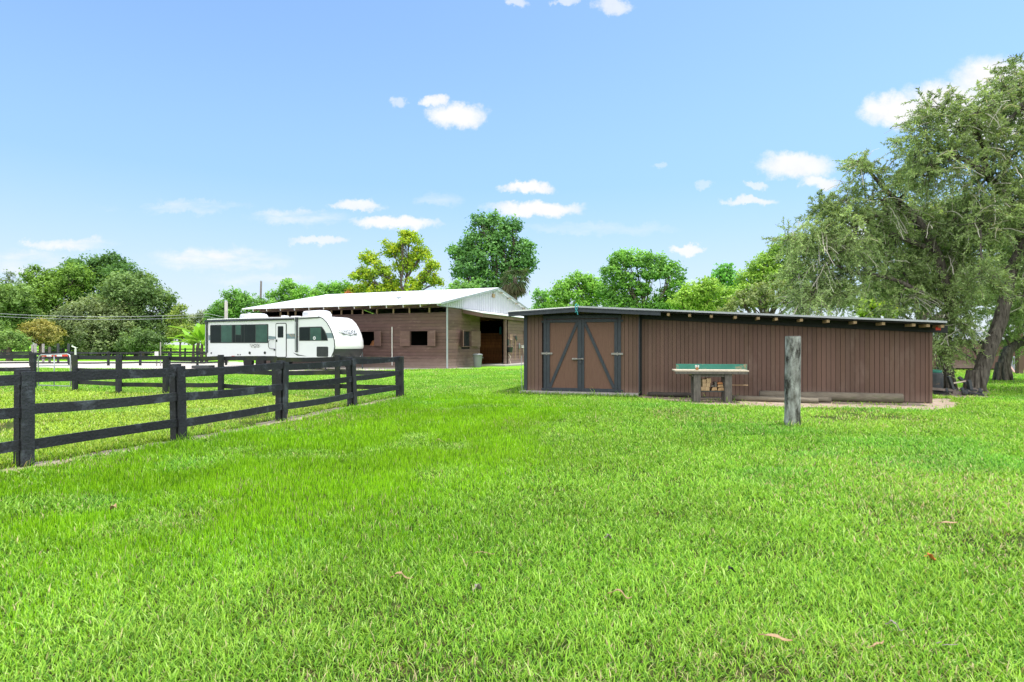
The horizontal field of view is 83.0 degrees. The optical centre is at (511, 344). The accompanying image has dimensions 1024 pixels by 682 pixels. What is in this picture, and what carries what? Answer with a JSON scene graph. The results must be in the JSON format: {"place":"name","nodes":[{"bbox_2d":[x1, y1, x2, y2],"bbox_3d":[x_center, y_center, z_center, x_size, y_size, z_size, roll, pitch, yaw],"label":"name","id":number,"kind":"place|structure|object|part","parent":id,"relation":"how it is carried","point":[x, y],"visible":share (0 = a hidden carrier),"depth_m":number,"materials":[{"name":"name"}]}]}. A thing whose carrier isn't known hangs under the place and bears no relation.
{"place":"outdoors","nodes":[
{"label":"outdoors","id":0,"kind":"place"},
{"bbox_2d":[191,365,214,367],"bbox_3d":[-19.211,1.410,36.000,1.100,0.180,0.700,0,0,0],"label":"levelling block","id":1,"kind":"object","parent":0,"point":[203,366],"depth_m":35.66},
{"bbox_2d":[0,361,463,370],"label":"gravel driveway","id":2,"kind":"structure","parent":0,"point":[154,366],"depth_m":40.64,"materials":[{"name":"grey gravel"}]},
{"bbox_2d":[42,344,44,361],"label":"arena post","id":3,"kind":"object","parent":2,"relation":"on","point":[43,349],"visible":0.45,"depth_m":44.95,"materials":[{"name":"white wood"}]},
{"bbox_2d":[0,351,226,365],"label":"paddock fence","id":4,"kind":"object","parent":2,"relation":"on","point":[108,362],"visible":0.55,"depth_m":40.42,"materials":[{"name":"black wood"}]},
{"bbox_2d":[167,330,199,361],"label":"banana plant","id":5,"kind":"object","parent":2,"relation":"on","point":[190,342],"visible":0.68,"depth_m":46.74,"materials":[{"name":"green plant"}]},
{"bbox_2d":[169,323,204,361],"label":"banana plant","id":6,"kind":"object","parent":2,"relation":"on","point":[199,329],"visible":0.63,"depth_m":45.47,"materials":[{"name":"green plant"}]},
{"bbox_2d":[182,334,207,361],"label":"banana plant","id":7,"kind":"object","parent":2,"relation":"on","point":[202,342],"visible":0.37,"depth_m":45.16,"materials":[{"name":"green plant"}]},
{"bbox_2d":[224,300,227,362],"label":"utility pole","id":8,"kind":"object","parent":2,"relation":"on","point":[225,309],"visible":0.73,"depth_m":46.91,"materials":[{"name":"grey wood"}]},
{"bbox_2d":[0,316,217,319],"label":"power line","id":9,"kind":"object","parent":8,"relation":"attached to","point":[105,319],"visible":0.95,"depth_m":45.77,"materials":[{"name":"grey metal"}]},
{"bbox_2d":[13,314,221,316],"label":"power line","id":10,"kind":"object","parent":8,"relation":"attached to","point":[116,316],"visible":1,"depth_m":45.88,"materials":[{"name":"grey metal"}]},
{"bbox_2d":[204,310,363,369],"bbox_3d":[-13.912,-0.247,35.421,11.963,3.494,3.060,0,0,25],"label":"travel trailer","id":11,"kind":"object","parent":2,"relation":"on","point":[319,333],"visible":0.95,"depth_m":34.27,"materials":[{"name":"white metal"}]},
{"bbox_3d":[-16.929,-0.645,35.793,5.074,1.146,0.027,0,0,25],"label":"window","id":12,"kind":"part","parent":11,"relation":"part of","materials":[{"name":"black glass"}]},
{"bbox_3d":[-13.680,-0.239,34.246,0.875,2.037,0.060,0,0,25],"label":"door","id":13,"kind":"part","parent":11,"relation":"part of","materials":[{"name":"white plastic"}]},
{"bbox_3d":[-11.410,-0.602,33.214,2.156,0.817,0.034,0,0,25],"label":"window","id":14,"kind":"part","parent":11,"relation":"part of","materials":[{"name":"glass"}]},
{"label":"arena post","id":15,"kind":"object","parent":2,"relation":"on","visible":0},
{"bbox_2d":[42,355,67,356],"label":"jump pole","id":16,"kind":"object","parent":15,"relation":"attached to","point":[55,356],"visible":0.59,"depth_m":44.76,"materials":[{"name":"red paint"}]},
{"bbox_2d":[0,345,1023,681],"bbox_3d":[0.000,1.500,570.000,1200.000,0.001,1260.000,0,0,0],"label":"ground","id":17,"kind":"structure","parent":0,"point":[526,651],"depth_m":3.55,"materials":[{"name":"green plant"}]},
{"bbox_2d":[0,269,25,285],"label":"sparse tree","id":18,"kind":"object","parent":17,"relation":"on","point":[8,279],"visible":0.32,"depth_m":74.85,"materials":[{"name":"green plant"}]},
{"bbox_2d":[0,318,35,360],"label":"leafy shrub","id":19,"kind":"object","parent":17,"relation":"on","point":[11,340],"visible":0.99,"depth_m":51.77,"materials":[{"name":"green plant"}]},
{"bbox_2d":[0,354,36,387],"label":"paddock fence","id":20,"kind":"object","parent":17,"relation":"on","point":[33,362],"visible":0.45,"depth_m":19.36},
{"bbox_2d":[0,279,48,350],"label":"leafy tree","id":21,"kind":"object","parent":17,"relation":"on","point":[14,300],"visible":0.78,"depth_m":61.17,"materials":[{"name":"green plant"}]},
{"bbox_2d":[15,316,68,359],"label":"leafy shrub","id":22,"kind":"object","parent":17,"relation":"on","point":[41,335],"visible":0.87,"depth_m":53.89,"materials":[{"name":"yellow plant"}]},
{"bbox_2d":[3,261,98,321],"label":"leafy tree","id":23,"kind":"object","parent":17,"relation":"on","point":[50,288],"visible":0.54,"depth_m":65.34,"materials":[{"name":"green plant"}]},
{"bbox_2d":[35,289,138,355],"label":"leafy tree","id":24,"kind":"object","parent":17,"relation":"on","point":[83,334],"visible":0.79,"depth_m":57.46,"materials":[{"name":"green plant"}]},
{"bbox_2d":[45,341,131,355],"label":"leafy shrub","id":25,"kind":"object","parent":17,"relation":"on","point":[54,347],"visible":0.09,"depth_m":63.73,"materials":[{"name":"green plant"}]},
{"bbox_2d":[51,249,153,304],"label":"leafy tree","id":26,"kind":"object","parent":17,"relation":"on","point":[109,263],"visible":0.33,"depth_m":68.48,"materials":[{"name":"green plant"}]},
{"bbox_2d":[0,348,204,356],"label":"paddock fence","id":27,"kind":"object","parent":17,"relation":"on","point":[184,349],"visible":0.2,"depth_m":59.96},
{"bbox_2d":[71,268,188,355],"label":"leafy tree","id":28,"kind":"object","parent":17,"relation":"on","point":[136,296],"visible":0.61,"depth_m":60.53,"materials":[{"name":"green plant"}]},
{"bbox_2d":[111,326,168,355],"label":"leafy shrub","id":29,"kind":"object","parent":17,"relation":"on","point":[129,342],"visible":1,"depth_m":56.35,"materials":[{"name":"green plant"}]},
{"bbox_2d":[146,344,176,355],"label":"leafy shrub","id":30,"kind":"object","parent":17,"relation":"on","point":[169,346],"visible":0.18,"depth_m":65.80,"materials":[{"name":"green plant"}]},
{"bbox_2d":[163,302,195,356],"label":"leafy tree","id":31,"kind":"object","parent":17,"relation":"on","point":[174,331],"visible":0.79,"depth_m":59.81,"materials":[{"name":"green plant"}]},
{"bbox_2d":[2,397,396,472],"bbox_3d":[-4.748,1.496,10.685,0.928,0.001,12.143,0,0,18],"label":"dirt strip","id":32,"kind":"object","parent":17,"relation":"on","point":[267,423],"visible":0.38,"depth_m":9.48,"materials":[{"name":"beige soil"}]},
{"bbox_2d":[0,356,399,467],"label":"paddock fence","id":33,"kind":"object","parent":17,"relation":"on","point":[24,444],"visible":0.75,"depth_m":8.75,"materials":[{"name":"black wood"}]},
{"bbox_2d":[182,309,218,353],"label":"leafy tree","id":34,"kind":"object","parent":17,"relation":"on","point":[199,317],"visible":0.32,"depth_m":81.68,"materials":[{"name":"green plant"}]},
{"bbox_2d":[71,355,403,395],"bbox_3d":[-8.568,0.955,17.147,11.080,1.294,0.711,0,0,10],"label":"paddock fence","id":35,"kind":"object","parent":17,"relation":"on","point":[118,384],"visible":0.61,"depth_m":17.08,"materials":[{"name":"black wood"}]},
{"bbox_2d":[37,353,70,386],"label":"metal gate","id":36,"kind":"structure","parent":35,"relation":"attached to","point":[38,365],"depth_m":18.54,"materials":[{"name":"silver metal"}]},
{"bbox_2d":[201,286,281,324],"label":"leafy tree","id":37,"kind":"object","parent":17,"relation":"on","point":[244,299],"visible":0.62,"depth_m":63.09,"materials":[{"name":"green plant"}]},
{"bbox_2d":[259,280,261,311],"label":"utility pole","id":38,"kind":"object","parent":17,"relation":"on","point":[260,289],"visible":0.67,"depth_m":74.89,"materials":[{"name":"grey wood"}]},
{"bbox_2d":[263,278,357,303],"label":"leafy tree","id":39,"kind":"object","parent":17,"relation":"on","point":[290,287],"visible":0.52,"depth_m":67.31,"materials":[{"name":"green plant"}]},
{"bbox_2d":[242,288,528,368],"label":"stable barn","id":40,"kind":"structure","parent":17,"relation":"on","point":[448,329],"depth_m":38.03,"materials":[{"name":"brown wood"}]},
{"bbox_2d":[360,330,380,346],"bbox_3d":[-9.421,-0.370,37.495,2.407,1.040,0.352,0,0,22],"label":"window","id":41,"kind":"structure","parent":40,"relation":"in","point":[377,338],"depth_m":37.19,"materials":[{"name":"brown wood"}]},
{"bbox_2d":[400,330,434,346],"bbox_3d":[-5.817,-0.370,36.039,2.524,1.040,0.352,0,0,22],"label":"window","id":42,"kind":"structure","parent":40,"relation":"in","point":[405,336],"depth_m":36.27,"materials":[{"name":"brown wood"}]},
{"bbox_2d":[460,330,480,346],"bbox_3d":[-2.735,-0.360,37.991,0.467,1.100,2.875,0,0,22],"label":"barred window","id":43,"kind":"structure","parent":40,"relation":"in","point":[474,340],"depth_m":38.36,"materials":[{"name":"wood"}]},
{"bbox_2d":[345,228,445,292],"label":"flowering tree","id":44,"kind":"object","parent":17,"relation":"on","point":[407,264],"visible":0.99,"depth_m":57.67,"materials":[{"name":"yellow plant"}]},
{"bbox_2d":[391,571,412,578],"bbox_3d":[-0.687,1.446,3.612,0.139,0.048,0.037,2,3,-17],"label":"fallen leaf","id":45,"kind":"object","parent":17,"relation":"on","point":[400,572],"visible":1,"depth_m":3.61,"materials":[{"name":"beige plant"}]},
{"bbox_2d":[439,277,479,289],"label":"leafy tree","id":46,"kind":"object","parent":17,"relation":"on","point":[459,285],"visible":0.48,"depth_m":55.59,"materials":[{"name":"green plant"}]},
{"bbox_2d":[473,584,481,589],"bbox_3d":[-0.205,1.444,3.438,0.033,0.045,0.099,-8,-14,20],"label":"fallen leaf","id":47,"kind":"object","parent":17,"relation":"on","point":[478,586],"visible":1,"depth_m":3.44,"materials":[{"name":"grey plant"}]},
{"bbox_2d":[473,353,482,367],"bbox_3d":[-2.223,1.048,37.400,0.654,0.905,0.654,0,0,37],"label":"rubbish bin","id":48,"kind":"object","parent":17,"relation":"on","point":[477,358],"visible":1,"depth_m":37.17,"materials":[{"name":"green plastic"}]},
{"bbox_2d":[444,208,541,297],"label":"leafy tree","id":49,"kind":"object","parent":17,"relation":"on","point":[475,249],"visible":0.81,"depth_m":59.09,"materials":[{"name":"green plant"}]},
{"bbox_2d":[481,363,523,365],"bbox_3d":[0.640,1.460,43.699,2.250,0.120,9.950,0,0,22],"label":"concrete apron","id":50,"kind":"object","parent":17,"relation":"on","point":[503,364],"visible":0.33,"depth_m":39.91,"materials":[{"name":"grey concrete"}]},
{"bbox_2d":[499,268,530,300],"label":"palm tree","id":51,"kind":"object","parent":17,"relation":"on","point":[514,290],"visible":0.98,"depth_m":53.47,"materials":[{"name":"green plant"}]},
{"bbox_2d":[529,286,552,308],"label":"leafy tree","id":52,"kind":"object","parent":17,"relation":"on","point":[540,300],"visible":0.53,"depth_m":49.84,"materials":[{"name":"green plant"}]},
{"bbox_2d":[544,269,610,307],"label":"leafy tree","id":53,"kind":"object","parent":17,"relation":"on","point":[564,296],"visible":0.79,"depth_m":47.54,"materials":[{"name":"green plant"}]},
{"bbox_2d":[608,589,630,598],"bbox_3d":[0.625,1.446,3.355,0.139,0.048,0.034,1,-8,11],"label":"fallen leaf","id":54,"kind":"object","parent":17,"relation":"on","point":[622,593],"visible":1,"depth_m":3.36,"materials":[{"name":"beige plant"}]},
{"bbox_2d":[593,246,689,309],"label":"leafy tree","id":55,"kind":"object","parent":17,"relation":"on","point":[657,267],"visible":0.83,"depth_m":45.53,"materials":[{"name":"green plant"}]},
{"bbox_2d":[666,275,740,310],"bbox_3d":[13.398,-1.480,38.173,6.308,6.227,3.360,0,0,0],"label":"leafy tree","id":56,"kind":"object","parent":17,"relation":"on","point":[707,290],"visible":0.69,"depth_m":37.68,"materials":[{"name":"green plant"}]},
{"bbox_2d":[710,260,742,307],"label":"leafy tree","id":57,"kind":"object","parent":17,"relation":"on","point":[722,273],"visible":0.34,"depth_m":43.68,"materials":[{"name":"green plant"}]},
{"bbox_2d":[508,306,947,402],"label":"storage shed","id":58,"kind":"structure","parent":17,"relation":"on","point":[618,350],"depth_m":16.20,"materials":[{"name":"brown wood"}]},
{"bbox_2d":[541,319,582,390],"bbox_3d":[1.510,0.330,17.376,1.288,2.150,0.120,0,0,18],"label":"door","id":59,"kind":"structure","parent":58,"relation":"in","point":[563,353],"depth_m":17.39,"materials":[{"name":"wood"}]},
{"bbox_2d":[581,319,622,391],"bbox_3d":[2.642,0.330,17.032,1.236,2.150,0.091,0,0,18],"label":"door","id":60,"kind":"structure","parent":58,"relation":"in","point":[599,337],"depth_m":17.06,"materials":[{"name":"wood"}]},
{"bbox_2d":[727,234,816,313],"bbox_3d":[15.296,-2.470,34.063,5.214,8.248,3.447,0,0,0],"label":"leafy tree","id":61,"kind":"object","parent":17,"relation":"on","point":[752,273],"visible":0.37,"depth_m":33.64,"materials":[{"name":"green plant"}]},
{"bbox_2d":[758,633,792,640],"bbox_3d":[1.307,1.453,2.873,0.158,0.019,0.029,0,0,19],"label":"fallen leaf","id":62,"kind":"object","parent":17,"relation":"on","point":[776,636],"visible":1,"depth_m":2.87,"materials":[{"name":"beige plant"}]},
{"bbox_2d":[715,277,842,313],"bbox_3d":[12.882,-0.856,28.122,6.179,4.989,2.933,0,0,0],"label":"leafy shrub","id":63,"kind":"object","parent":17,"relation":"on","point":[746,302],"visible":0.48,"depth_m":27.70,"materials":[{"name":"green plant"}]},
{"bbox_2d":[784,336,800,425],"bbox_3d":[5.147,0.700,10.621,0.289,1.703,0.282,0,0,0],"label":"timber post","id":64,"kind":"object","parent":17,"relation":"on","point":[792,402],"visible":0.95,"depth_m":10.51,"materials":[{"name":"grey wood"}]},
{"bbox_2d":[638,395,955,409],"bbox_3d":[7.604,1.496,14.872,8.451,0.001,3.169,0,0,7],"label":"dirt patch","id":65,"kind":"object","parent":17,"relation":"on","point":[936,402],"visible":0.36,"depth_m":14.60,"materials":[{"name":"beige soil"}]},
{"bbox_2d":[647,392,690,397],"bbox_3d":[4.531,1.431,16.368,1.381,0.160,0.152,0,0,18],"label":"fallen log","id":66,"kind":"object","parent":65,"relation":"on","point":[675,394],"visible":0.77,"depth_m":16.33,"materials":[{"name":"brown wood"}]},
{"bbox_2d":[672,364,748,402],"bbox_3d":[5.178,1.022,15.046,1.920,0.995,0.585,0,0,8],"label":"workbench","id":67,"kind":"object","parent":65,"relation":"on","point":[725,372],"visible":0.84,"depth_m":14.86,"materials":[{"name":"green wood"}]},
{"bbox_2d":[732,395,818,403],"bbox_3d":[6.739,1.428,14.993,2.129,0.154,0.151,0,0,23],"label":"fallen log","id":68,"kind":"object","parent":65,"relation":"on","point":[770,399],"visible":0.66,"depth_m":15.00,"materials":[{"name":"brown plant"}]},
{"bbox_2d":[769,396,831,402],"bbox_3d":[7.469,1.430,15.061,1.492,0.150,0.146,0,0,19],"label":"fallen log","id":69,"kind":"object","parent":65,"relation":"on","point":[826,399],"visible":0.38,"depth_m":14.84,"materials":[{"name":"wood"}]},
{"bbox_2d":[759,391,903,402],"bbox_3d":[8.304,1.374,15.182,3.359,0.251,0.252,0,0,18],"label":"fallen log","id":70,"kind":"object","parent":65,"relation":"on","point":[868,397],"visible":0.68,"depth_m":14.92,"materials":[{"name":"wood"}]},
{"bbox_2d":[868,640,883,647],"bbox_3d":[1.771,1.457,2.809,0.120,0.020,0.016,0,0,-25],"label":"fallen leaf","id":71,"kind":"object","parent":17,"relation":"on","point":[874,644],"visible":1,"depth_m":2.80,"materials":[{"name":"beige plant"}]},
{"bbox_2d":[852,297,899,318],"bbox_3d":[13.560,-0.079,21.471,1.737,3.422,0.930,0,0,-13],"label":"leafy shrub","id":72,"kind":"object","parent":17,"relation":"on","point":[862,313],"visible":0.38,"depth_m":21.32,"materials":[{"name":"green plant"}]},
{"bbox_2d":[819,184,1021,319],"bbox_3d":[28.221,-4.322,36.533,19.894,11.992,8.222,0,0,0],"label":"leafy tree","id":73,"kind":"object","parent":17,"relation":"on","point":[941,212],"visible":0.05,"depth_m":35.51,"materials":[{"name":"green plant"}]},
{"bbox_2d":[924,552,935,560],"bbox_3d":[2.848,1.446,3.938,0.086,0.047,0.043,9,2,-11],"label":"fallen leaf","id":74,"kind":"object","parent":17,"relation":"on","point":[931,556],"visible":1,"depth_m":3.93,"materials":[{"name":"brown plant"}]},
{"bbox_2d":[939,388,988,397],"bbox_3d":[13.926,1.491,17.820,1.460,0.001,5.024,0,0,40],"label":"dirt patch","id":75,"kind":"object","parent":17,"relation":"on","point":[960,395],"visible":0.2,"depth_m":16.82,"materials":[{"name":"beige soil"}]},
{"bbox_2d":[761,148,1019,388],"bbox_3d":[12.325,-2.563,19.394,8.233,8.142,3.926,0,0,0],"label":"weeping tree","id":76,"kind":"object","parent":75,"relation":"on","point":[922,286],"visible":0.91,"depth_m":19.05,"materials":[{"name":"green plant"}]},
{"bbox_2d":[933,370,945,394],"bbox_3d":[12.628,1.130,17.300,0.600,0.740,0.440,0,0,0],"label":"green canister","id":77,"kind":"object","parent":75,"relation":"on","point":[937,378],"visible":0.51,"depth_m":17.11,"materials":[{"name":"metal"}]},
{"bbox_2d":[878,52,1023,391],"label":"weeping tree","id":78,"kind":"object","parent":75,"relation":"on","point":[969,128],"visible":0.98,"depth_m":17.94,"materials":[{"name":"green plant"}]},
{"bbox_2d":[933,376,984,395],"bbox_3d":[13.031,1.230,16.933,1.614,0.608,0.696,0,0,0],"label":"farm implement","id":79,"kind":"object","parent":75,"relation":"on","point":[952,390],"visible":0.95,"depth_m":16.87,"materials":[{"name":"grey metal"}]},
{"bbox_2d":[933,333,1014,368],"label":"outbuilding","id":80,"kind":"structure","parent":17,"relation":"on","point":[959,364],"depth_m":32.90,"materials":[{"name":"brown wood"}]},
{"bbox_2d":[951,342,981,367],"bbox_3d":[25.739,0.620,32.929,2.200,1.480,0.083,0,0,8],"label":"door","id":81,"kind":"structure","parent":80,"relation":"in","point":[959,364],"depth_m":32.91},
{"bbox_2d":[963,234,1023,380],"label":"weeping tree","id":82,"kind":"object","parent":17,"relation":"on","point":[1002,370],"visible":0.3,"depth_m":23.40,"materials":[{"name":"green plant"}]},
{"bbox_2d":[1015,326,1023,373],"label":"wooden post","id":83,"kind":"object","parent":17,"relation":"on","point":[1020,365],"visible":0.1,"depth_m":28.88,"materials":[{"name":"brown wood"}]},
{"bbox_2d":[0,0,1023,344],"label":"sky","id":84,"kind":"structure","parent":0,"point":[213,146],"materials":[{"name":"blue"}]},
{"label":"patio","id":85,"kind":"structure","parent":0,"visible":0},
{"bbox_2d":[1011,356,1014,371],"bbox_3d":[26.341,1.065,30.600,0.720,0.830,0.720,0,0,0],"label":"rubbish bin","id":86,"kind":"object","parent":85,"relation":"on","point":[1013,366],"visible":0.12,"depth_m":30.35,"materials":[{"name":"grey plastic"}]}
]}

